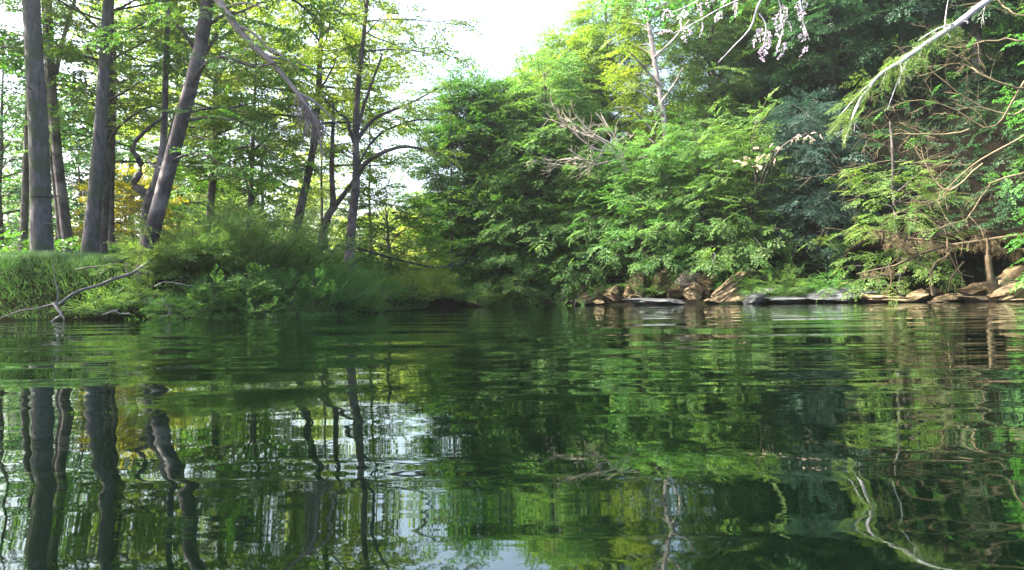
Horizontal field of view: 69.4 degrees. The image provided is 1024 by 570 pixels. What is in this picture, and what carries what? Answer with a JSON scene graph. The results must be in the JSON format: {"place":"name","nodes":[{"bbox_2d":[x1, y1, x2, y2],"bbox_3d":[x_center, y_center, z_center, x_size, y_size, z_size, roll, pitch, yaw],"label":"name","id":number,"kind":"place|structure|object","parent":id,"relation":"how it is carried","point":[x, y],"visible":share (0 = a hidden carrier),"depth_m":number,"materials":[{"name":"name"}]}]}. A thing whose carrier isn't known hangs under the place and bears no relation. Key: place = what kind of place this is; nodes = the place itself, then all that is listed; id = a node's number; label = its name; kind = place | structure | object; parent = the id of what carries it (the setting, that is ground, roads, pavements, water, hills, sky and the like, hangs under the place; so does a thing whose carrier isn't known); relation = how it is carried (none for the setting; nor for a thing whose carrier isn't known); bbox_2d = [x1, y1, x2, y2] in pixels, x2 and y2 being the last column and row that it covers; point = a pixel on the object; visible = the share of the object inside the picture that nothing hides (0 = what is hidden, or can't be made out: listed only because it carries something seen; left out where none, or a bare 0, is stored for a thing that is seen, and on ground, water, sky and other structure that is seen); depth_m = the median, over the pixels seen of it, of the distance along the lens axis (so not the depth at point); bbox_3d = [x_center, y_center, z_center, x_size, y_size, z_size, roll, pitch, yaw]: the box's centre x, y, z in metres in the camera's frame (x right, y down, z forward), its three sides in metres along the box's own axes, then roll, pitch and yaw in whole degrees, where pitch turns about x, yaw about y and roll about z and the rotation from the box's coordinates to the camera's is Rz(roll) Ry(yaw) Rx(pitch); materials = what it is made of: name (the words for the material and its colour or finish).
{"place":"outdoors","nodes":[
{"label":"outdoors","id":0,"kind":"place"},
{"bbox_2d":[0,0,924,245],"label":"sky","id":1,"kind":"structure","parent":0,"point":[508,22],"materials":[{"name":"white"}]},
{"bbox_2d":[0,301,1023,569],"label":"water","id":2,"kind":"structure","parent":0,"point":[756,437],"depth_m":1.59,"materials":[{"name":"liquid"}]},
{"bbox_2d":[0,258,152,320],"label":"fallen branch","id":3,"kind":"object","parent":2,"relation":"on","point":[56,304],"visible":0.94,"depth_m":15.67,"materials":[{"name":"grey wood"}]},
{"bbox_2d":[763,296,809,303],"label":"rock","id":4,"kind":"object","parent":2,"relation":"on","point":[786,299],"visible":0.86,"depth_m":29.32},
{"bbox_2d":[803,287,882,301],"bbox_3d":[12.966,0.382,29.118,3.017,0.611,1.441,-2,-1,33],"label":"rock","id":5,"kind":"object","parent":2,"relation":"on","point":[837,297],"visible":0.77,"depth_m":28.90,"materials":[{"name":"stone"}]},
{"bbox_2d":[858,294,907,301],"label":"rock","id":6,"kind":"object","parent":2,"relation":"on","point":[873,298],"visible":0.82,"depth_m":28.03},
{"bbox_2d":[883,299,917,302],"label":"rock","id":7,"kind":"object","parent":2,"relation":"on","point":[901,300],"visible":0.86,"depth_m":27.44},
{"bbox_2d":[906,288,928,301],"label":"rock","id":8,"kind":"object","parent":7,"relation":"on","point":[920,294],"visible":0.82,"depth_m":27.59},
{"bbox_2d":[930,293,967,300],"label":"rock","id":9,"kind":"object","parent":2,"relation":"on","point":[947,296],"visible":0.8,"depth_m":27.21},
{"bbox_2d":[0,15,1023,320],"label":"ground","id":10,"kind":"structure","parent":0,"point":[972,265],"depth_m":31.82,"materials":[{"name":"plant"}]},
{"bbox_2d":[20,0,58,253],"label":"tree","id":11,"kind":"object","parent":10,"relation":"on","point":[40,226],"visible":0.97,"depth_m":18.94,"materials":[{"name":"grey plant"}]},
{"bbox_2d":[0,19,84,246],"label":"tree","id":12,"kind":"object","parent":10,"relation":"on","point":[5,162],"visible":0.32,"depth_m":26.93,"materials":[{"name":"green plant"}]},
{"bbox_2d":[0,0,98,101],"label":"tree","id":13,"kind":"object","parent":10,"relation":"on","point":[15,67],"visible":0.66,"depth_m":21.86,"materials":[{"name":"green plant"}]},
{"bbox_2d":[41,0,76,251],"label":"tree","id":14,"kind":"object","parent":10,"relation":"on","point":[62,216],"visible":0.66,"depth_m":24.02,"materials":[{"name":"brown plant"}]},
{"bbox_2d":[0,69,142,241],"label":"tree","id":15,"kind":"object","parent":10,"relation":"on","point":[17,147],"visible":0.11,"depth_m":35.18,"materials":[{"name":"green plant"}]},
{"bbox_2d":[2,104,147,251],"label":"tree","id":16,"kind":"object","parent":10,"relation":"on","point":[79,179],"visible":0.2,"depth_m":31.64,"materials":[{"name":"green plant"}]},
{"bbox_2d":[0,0,151,251],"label":"tree","id":17,"kind":"object","parent":10,"relation":"on","point":[24,213],"visible":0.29,"depth_m":25.03,"materials":[{"name":"green plant"}]},
{"bbox_2d":[49,275,139,317],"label":"shrub","id":18,"kind":"object","parent":10,"relation":"on","point":[84,309],"visible":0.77,"depth_m":16.39,"materials":[{"name":"green plant"}]},
{"bbox_2d":[80,0,113,254],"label":"tree","id":19,"kind":"object","parent":10,"relation":"on","point":[90,242],"visible":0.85,"depth_m":19.98,"materials":[{"name":"grey plant"}]},
{"bbox_2d":[10,0,209,241],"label":"tree","id":20,"kind":"object","parent":10,"relation":"on","point":[148,136],"visible":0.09,"depth_m":37.90,"materials":[{"name":"green plant"}]},
{"bbox_2d":[4,0,235,253],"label":"tree","id":21,"kind":"object","parent":10,"relation":"on","point":[112,222],"visible":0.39,"depth_m":25.47,"materials":[{"name":"green plant"}]},
{"bbox_2d":[0,0,241,254],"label":"tree","id":22,"kind":"object","parent":10,"relation":"on","point":[106,190],"visible":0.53,"depth_m":22.97,"materials":[{"name":"green plant"}]},
{"bbox_2d":[54,159,194,254],"bbox_3d":[-15.088,-2.450,29.165,5.051,5.705,5.189,-1,-1,0],"label":"golden bush","id":23,"kind":"object","parent":10,"relation":"on","point":[137,205],"visible":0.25,"depth_m":28.56,"materials":[{"name":"yellow plant"}]},
{"bbox_2d":[94,267,195,310],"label":"shrub","id":24,"kind":"object","parent":10,"relation":"on","point":[136,285],"visible":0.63,"depth_m":17.02,"materials":[{"name":"green plant"}]},
{"bbox_2d":[77,0,264,230],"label":"tree","id":25,"kind":"object","parent":10,"relation":"on","point":[139,145],"visible":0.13,"depth_m":34.55,"materials":[{"name":"green plant"}]},
{"bbox_2d":[88,205,260,282],"bbox_3d":[-8.001,-1.016,18.107,3.571,2.102,3.942,0,-1,-16],"label":"shrub","id":26,"kind":"object","parent":10,"relation":"on","point":[187,260],"visible":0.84,"depth_m":17.30,"materials":[{"name":"green plant"}]},
{"bbox_2d":[119,0,253,249],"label":"tree","id":27,"kind":"object","parent":10,"relation":"on","point":[146,194],"visible":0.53,"depth_m":21.36,"materials":[{"name":"green plant"}]},
{"bbox_2d":[125,264,261,319],"bbox_3d":[-7.274,0.488,16.840,3.073,1.877,3.300,-1,-1,15],"label":"shrub","id":28,"kind":"object","parent":10,"relation":"on","point":[175,303],"visible":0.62,"depth_m":16.56,"materials":[{"name":"green plant"}]},
{"bbox_2d":[87,0,319,232],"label":"tree","id":29,"kind":"object","parent":10,"relation":"on","point":[211,193],"visible":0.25,"depth_m":28.74,"materials":[{"name":"green plant"}]},
{"bbox_2d":[0,248,429,319],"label":"grass","id":30,"kind":"structure","parent":10,"relation":"on","point":[30,254],"depth_m":17.59,"materials":[{"name":"plant"}]},
{"bbox_2d":[81,0,360,282],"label":"leaning tree","id":31,"kind":"object","parent":10,"relation":"on","point":[184,111],"visible":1,"depth_m":17.28,"materials":[{"name":"green plant"}]},
{"bbox_2d":[141,186,306,278],"bbox_3d":[-7.204,-1.256,18.357,4.121,2.218,3.257,-1,-1,0],"label":"shrub","id":32,"kind":"object","parent":10,"relation":"on","point":[211,220],"visible":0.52,"depth_m":18.09,"materials":[{"name":"green plant"}]},
{"bbox_2d":[139,78,316,238],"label":"tree","id":33,"kind":"object","parent":10,"relation":"on","point":[205,191],"visible":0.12,"depth_m":32.95,"materials":[{"name":"green plant"}]},
{"bbox_2d":[2,174,468,273],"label":"distant wood","id":34,"kind":"object","parent":10,"relation":"on","point":[326,204],"visible":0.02,"depth_m":66.47,"materials":[{"name":"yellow plant"}]},
{"bbox_2d":[161,15,345,232],"bbox_3d":[-9.791,-6.159,28.191,6.912,9.276,6.978,-1,-1,0],"label":"tree","id":35,"kind":"object","parent":10,"relation":"on","point":[253,152],"visible":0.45,"depth_m":27.53,"materials":[{"name":"green plant"}]},
{"bbox_2d":[179,261,332,317],"bbox_3d":[-6.123,0.500,17.270,3.733,2.182,3.100,-1,-1,0],"label":"shrub","id":36,"kind":"object","parent":10,"relation":"on","point":[259,295],"visible":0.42,"depth_m":17.06,"materials":[{"name":"green plant"}]},
{"bbox_2d":[175,0,352,236],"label":"tree","id":37,"kind":"object","parent":10,"relation":"on","point":[316,193],"visible":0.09,"depth_m":37.02,"materials":[{"name":"green plant"}]},
{"bbox_2d":[187,188,346,280],"bbox_3d":[-6.349,-1.287,19.035,3.920,2.482,3.784,0,-1,-18],"label":"shrub","id":38,"kind":"object","parent":10,"relation":"on","point":[267,251],"visible":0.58,"depth_m":18.49,"materials":[{"name":"green plant"}]},
{"bbox_2d":[234,262,369,316],"bbox_3d":[-5.113,0.247,17.781,3.190,1.757,3.484,-1,-1,0],"label":"shrub","id":39,"kind":"object","parent":10,"relation":"on","point":[297,304],"visible":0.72,"depth_m":17.67,"materials":[{"name":"green plant"}]},
{"bbox_2d":[252,218,381,299],"bbox_3d":[-5.463,-0.638,19.537,3.589,2.236,3.992,-1,-1,0],"label":"shrub","id":40,"kind":"object","parent":10,"relation":"on","point":[320,258],"visible":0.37,"depth_m":18.94,"materials":[{"name":"green plant"}]},
{"bbox_2d":[191,0,443,256],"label":"tree","id":41,"kind":"object","parent":10,"relation":"on","point":[301,203],"visible":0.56,"depth_m":26.82,"materials":[{"name":"green plant"}]},
{"bbox_2d":[264,5,389,221],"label":"tree","id":42,"kind":"object","parent":10,"relation":"on","point":[327,144],"visible":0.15,"depth_m":40.10,"materials":[{"name":"green plant"}]},
{"bbox_2d":[288,262,399,313],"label":"shrub","id":43,"kind":"object","parent":10,"relation":"on","point":[353,281],"visible":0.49,"depth_m":18.74,"materials":[{"name":"green plant"}]},
{"bbox_2d":[267,64,426,250],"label":"tree","id":44,"kind":"object","parent":10,"relation":"on","point":[333,206],"visible":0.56,"depth_m":28.06,"materials":[{"name":"green plant"}]},
{"bbox_2d":[302,252,409,313],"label":"shrub","id":45,"kind":"object","parent":10,"relation":"on","point":[374,295],"visible":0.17,"depth_m":20.20,"materials":[{"name":"green plant"}]},
{"bbox_2d":[300,0,433,256],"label":"tree","id":46,"kind":"object","parent":10,"relation":"on","point":[399,83],"visible":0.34,"depth_m":41.89,"materials":[{"name":"green plant"}]},
{"bbox_2d":[271,0,486,270],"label":"forked tree","id":47,"kind":"object","parent":10,"relation":"on","point":[355,137],"visible":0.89,"depth_m":24.04,"materials":[{"name":"green plant"}]},
{"bbox_2d":[358,263,422,298],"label":"shrub","id":48,"kind":"object","parent":10,"relation":"on","point":[403,289],"visible":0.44,"depth_m":24.33,"materials":[{"name":"green plant"}]},
{"bbox_2d":[316,169,466,287],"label":"tree","id":49,"kind":"object","parent":10,"relation":"on","point":[413,223],"visible":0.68,"depth_m":30.50,"materials":[{"name":"green plant"}]},
{"bbox_2d":[335,245,470,267],"bbox_3d":[-4.106,-1.054,28.660,0.472,0.700,6.724,-2,-2,42],"label":"fallen log","id":50,"kind":"object","parent":10,"relation":"on","point":[386,256],"visible":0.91,"depth_m":28.92,"materials":[{"name":"wood"}]},
{"bbox_2d":[384,264,441,300],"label":"shrub","id":51,"kind":"object","parent":10,"relation":"on","point":[420,291],"visible":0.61,"depth_m":25.80,"materials":[{"name":"green plant"}]},
{"bbox_2d":[384,246,458,285],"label":"shrub","id":52,"kind":"object","parent":10,"relation":"on","point":[405,266],"visible":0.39,"depth_m":30.76,"materials":[{"name":"green plant"}]},
{"bbox_2d":[408,267,467,300],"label":"shrub","id":53,"kind":"object","parent":10,"relation":"on","point":[453,290],"visible":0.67,"depth_m":27.86,"materials":[{"name":"green plant"}]},
{"bbox_2d":[391,50,494,288],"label":"tree","id":54,"kind":"object","parent":10,"relation":"on","point":[444,63],"visible":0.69,"depth_m":36.67,"materials":[{"name":"green plant"}]},
{"bbox_2d":[431,276,477,305],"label":"shrub","id":55,"kind":"object","parent":10,"relation":"on","point":[457,298],"visible":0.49,"depth_m":29.85,"materials":[{"name":"green plant"}]},
{"bbox_2d":[397,59,557,305],"bbox_3d":[-2.006,-4.807,39.352,8.849,14.258,8.270,-1,-1,0],"label":"tree","id":56,"kind":"object","parent":10,"relation":"on","point":[438,181],"visible":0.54,"depth_m":37.49,"materials":[{"name":"green plant"}]},
{"bbox_2d":[463,284,502,306],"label":"shrub","id":57,"kind":"object","parent":10,"relation":"on","point":[487,303],"visible":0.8,"depth_m":34.67,"materials":[{"name":"green plant"}]},
{"bbox_2d":[0,2,1023,284],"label":"undergrowth","id":58,"kind":"object","parent":10,"relation":"on","point":[986,66],"visible":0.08,"depth_m":36.72,"materials":[{"name":"green plant"}]},
{"bbox_2d":[440,73,583,306],"bbox_3d":[0.067,-4.181,38.749,8.664,13.872,8.502,-1,-1,0],"label":"tree","id":59,"kind":"object","parent":10,"relation":"on","point":[524,119],"visible":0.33,"depth_m":37.23,"materials":[{"name":"green plant"}]},
{"bbox_2d":[473,135,584,306],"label":"overhanging tree","id":60,"kind":"object","parent":10,"relation":"on","point":[512,284],"visible":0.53,"depth_m":36.02,"materials":[{"name":"green plant"}]},
{"bbox_2d":[457,39,625,306],"bbox_3d":[1.870,-4.903,38.149,8.993,15.533,9.013,0,-2,-42],"label":"tree","id":61,"kind":"object","parent":10,"relation":"on","point":[563,73],"visible":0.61,"depth_m":36.65,"materials":[{"name":"green plant"}]},
{"bbox_2d":[496,43,613,257],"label":"tree","id":62,"kind":"object","parent":10,"relation":"on","point":[522,62],"visible":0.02,"depth_m":46.37,"materials":[{"name":"green plant"}]},
{"bbox_2d":[510,9,641,267],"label":"tree","id":63,"kind":"object","parent":10,"relation":"on","point":[553,36],"visible":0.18,"depth_m":41.97,"materials":[{"name":"green plant"}]},
{"bbox_2d":[521,126,652,305],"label":"overhanging tree","id":64,"kind":"object","parent":10,"relation":"on","point":[591,266],"visible":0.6,"depth_m":35.30,"materials":[{"name":"green plant"}]},
{"bbox_2d":[524,96,649,282],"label":"dead tree","id":65,"kind":"object","parent":10,"relation":"on","point":[592,136],"visible":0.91,"depth_m":34.69,"materials":[{"name":"grey wood"}]},
{"bbox_2d":[574,286,604,303],"bbox_3d":[3.716,0.504,34.641,1.614,0.626,1.024,-21,9,-11],"label":"rock","id":66,"kind":"object","parent":10,"relation":"on","point":[587,299],"visible":0.72,"depth_m":34.33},
{"bbox_2d":[565,270,616,304],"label":"shrub","id":67,"kind":"object","parent":10,"relation":"on","point":[590,284],"visible":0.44,"depth_m":34.71,"materials":[{"name":"green plant"}]},
{"bbox_2d":[602,285,623,302],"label":"rock","id":68,"kind":"object","parent":10,"relation":"on","point":[613,294],"visible":0.89,"depth_m":33.51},
{"bbox_2d":[544,0,690,254],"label":"tree","id":69,"kind":"object","parent":10,"relation":"on","point":[589,13],"visible":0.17,"depth_m":42.85,"materials":[{"name":"green plant"}]},
{"bbox_2d":[625,267,649,297],"bbox_3d":[5.672,-0.059,33.799,1.165,1.673,0.800,-1,-1,30],"label":"rock","id":70,"kind":"object","parent":10,"relation":"on","point":[641,276],"visible":0.52,"depth_m":33.61,"materials":[{"name":"stone"}]},
{"bbox_2d":[561,102,728,281],"bbox_3d":[6.286,-3.652,33.903,7.889,9.901,6.801,-1,-1,0],"label":"overhanging tree","id":71,"kind":"object","parent":10,"relation":"on","point":[635,171],"visible":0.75,"depth_m":33.74,"materials":[{"name":"green plant"}]},
{"bbox_2d":[616,268,676,296],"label":"shrub","id":72,"kind":"object","parent":10,"relation":"on","point":[656,292],"visible":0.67,"depth_m":33.05,"materials":[{"name":"green plant"}]},
{"bbox_2d":[622,298,688,304],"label":"rock","id":73,"kind":"object","parent":10,"relation":"on","point":[652,301],"visible":0.99,"depth_m":31.19,"materials":[{"name":"stone"}]},
{"bbox_2d":[651,268,674,297],"bbox_3d":[6.833,0.061,33.287,1.013,1.710,1.194,-7,8,-34],"label":"rock","id":74,"kind":"object","parent":10,"relation":"on","point":[664,281],"visible":0.59,"depth_m":32.97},
{"bbox_2d":[587,0,742,247],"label":"pale trunked tree","id":75,"kind":"object","parent":10,"relation":"on","point":[644,64],"visible":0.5,"depth_m":38.48,"materials":[{"name":"green plant"}]},
{"bbox_2d":[666,283,682,298],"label":"rock","id":76,"kind":"object","parent":10,"relation":"on","point":[676,292],"visible":0.88,"depth_m":32.39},
{"bbox_2d":[675,270,701,290],"bbox_3d":[7.827,-0.145,32.845,1.344,1.063,1.252,6,8,-23],"label":"rock","id":77,"kind":"object","parent":10,"relation":"on","point":[685,281],"visible":0.67,"depth_m":32.36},
{"bbox_2d":[683,282,702,299],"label":"rock","id":78,"kind":"object","parent":10,"relation":"on","point":[693,290],"visible":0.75,"depth_m":31.72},
{"bbox_2d":[591,0,809,62],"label":"pale leaved tree","id":79,"kind":"object","parent":10,"relation":"on","point":[688,11],"visible":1,"depth_m":13.25,"materials":[{"name":"white plant"}]},
{"bbox_2d":[697,273,717,297],"bbox_3d":[8.587,0.106,32.235,0.846,1.271,0.694,0,-1,-38],"label":"rock","id":80,"kind":"object","parent":10,"relation":"on","point":[706,282],"visible":0.8,"depth_m":32.04,"materials":[{"name":"stone"}]},
{"bbox_2d":[632,0,785,212],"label":"tree","id":81,"kind":"object","parent":10,"relation":"on","point":[712,80],"visible":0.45,"depth_m":39.57,"materials":[{"name":"green plant"}]},
{"bbox_2d":[626,95,795,289],"bbox_3d":[8.611,-3.472,32.752,7.456,10.012,6.325,-1,-1,0],"label":"overhanging tree","id":82,"kind":"object","parent":10,"relation":"on","point":[680,151],"visible":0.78,"depth_m":32.61,"materials":[{"name":"green plant"}]},
{"bbox_2d":[711,271,745,301],"bbox_3d":[9.246,0.092,31.432,1.898,0.827,1.040,-36,11,-5],"label":"rock","id":83,"kind":"object","parent":10,"relation":"on","point":[727,290],"visible":0.92,"depth_m":31.04,"materials":[{"name":"stone"}]},
{"bbox_2d":[666,86,839,288],"bbox_3d":[10.530,-4.312,32.818,7.532,8.924,6.647,-1,-1,0],"label":"overhanging tree","id":84,"kind":"object","parent":10,"relation":"on","point":[756,168],"visible":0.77,"depth_m":32.14,"materials":[{"name":"green plant"}]},
{"bbox_2d":[742,289,773,303],"bbox_3d":[10.059,0.533,30.264,1.370,0.525,0.708,-15,7,-11],"label":"rock","id":85,"kind":"object","parent":10,"relation":"on","point":[756,298],"visible":0.86,"depth_m":30.03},
{"bbox_2d":[727,261,808,299],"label":"shrub","id":86,"kind":"object","parent":10,"relation":"on","point":[752,290],"visible":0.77,"depth_m":30.53,"materials":[{"name":"green plant"}]},
{"bbox_2d":[677,0,865,106],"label":"tree","id":87,"kind":"object","parent":10,"relation":"on","point":[741,46],"visible":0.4,"depth_m":39.29,"materials":[{"name":"green plant"}]},
{"bbox_2d":[756,261,825,296],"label":"shrub","id":88,"kind":"object","parent":10,"relation":"on","point":[801,285],"visible":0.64,"depth_m":30.25,"materials":[{"name":"green plant"}]},
{"bbox_2d":[734,85,888,269],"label":"conifer","id":89,"kind":"object","parent":10,"relation":"on","point":[795,125],"visible":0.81,"depth_m":31.62,"materials":[{"name":"green plant"}]},
{"bbox_2d":[735,0,932,106],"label":"tree","id":90,"kind":"object","parent":10,"relation":"on","point":[831,35],"visible":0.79,"depth_m":36.87,"materials":[{"name":"green plant"}]},
{"bbox_2d":[800,268,870,294],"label":"shrub","id":91,"kind":"object","parent":10,"relation":"on","point":[829,285],"visible":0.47,"depth_m":29.50,"materials":[{"name":"green plant"}]},
{"bbox_2d":[819,221,889,262],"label":"shrub","id":92,"kind":"object","parent":10,"relation":"on","point":[838,245],"visible":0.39,"depth_m":30.44,"materials":[{"name":"green plant"}]},
{"bbox_2d":[732,61,1023,288],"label":"tree","id":93,"kind":"object","parent":10,"relation":"on","point":[1020,70],"visible":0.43,"depth_m":32.84,"materials":[{"name":"green plant"}]},
{"bbox_2d":[794,94,1001,302],"bbox_3d":[14.059,-3.044,28.464,6.985,8.734,6.032,0,-1,-17],"label":"sparse tree","id":94,"kind":"object","parent":10,"relation":"on","point":[900,283],"visible":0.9,"depth_m":28.33,"materials":[{"name":"green plant"}]},
{"bbox_2d":[821,0,992,85],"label":"tree","id":95,"kind":"object","parent":10,"relation":"on","point":[902,38],"visible":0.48,"depth_m":36.31,"materials":[{"name":"green plant"}]},
{"bbox_2d":[824,0,1023,278],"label":"white limbed tree","id":96,"kind":"object","parent":10,"relation":"on","point":[945,31],"visible":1,"depth_m":24.28,"materials":[{"name":"brown plant"}]},
{"bbox_2d":[824,225,1023,295],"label":"rock","id":97,"kind":"object","parent":10,"relation":"on","point":[878,246],"visible":0.23,"depth_m":29.00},
{"bbox_2d":[857,228,1023,281],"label":"branch","id":98,"kind":"object","parent":97,"relation":"attached to","point":[899,244],"visible":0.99,"depth_m":26.60,"materials":[{"name":"brown plant"}]},
{"bbox_2d":[982,238,1001,293],"bbox_3d":[17.196,-0.659,26.517,0.669,2.022,0.341,-1,-1,0],"label":"hanging stump","id":99,"kind":"object","parent":98,"relation":"hanging from","point":[991,283],"visible":0.98,"depth_m":26.43,"materials":[{"name":"wood"}]},
{"bbox_2d":[894,0,1023,80],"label":"tree","id":100,"kind":"object","parent":10,"relation":"on","point":[975,17],"visible":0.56,"depth_m":35.15,"materials":[{"name":"green plant"}]},
{"bbox_2d":[954,282,987,295],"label":"rock","id":101,"kind":"object","parent":10,"relation":"on","point":[975,289],"visible":0.56,"depth_m":27.34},
{"bbox_2d":[944,0,1023,59],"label":"tree","id":102,"kind":"object","parent":10,"relation":"on","point":[987,22],"visible":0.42,"depth_m":35.13,"materials":[{"name":"green plant"}]},
{"bbox_2d":[981,33,1023,292],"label":"tree","id":103,"kind":"object","parent":10,"relation":"on","point":[1019,239],"visible":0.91,"depth_m":26.02,"materials":[{"name":"green plant"}]},
{"bbox_2d":[985,276,1023,301],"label":"rock","id":104,"kind":"object","parent":10,"relation":"on","point":[1002,291],"visible":0.63,"depth_m":26.20,"materials":[{"name":"stone"}]},
{"bbox_2d":[997,265,1023,278],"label":"rock","id":105,"kind":"object","parent":104,"relation":"on","point":[1013,272],"visible":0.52,"depth_m":26.75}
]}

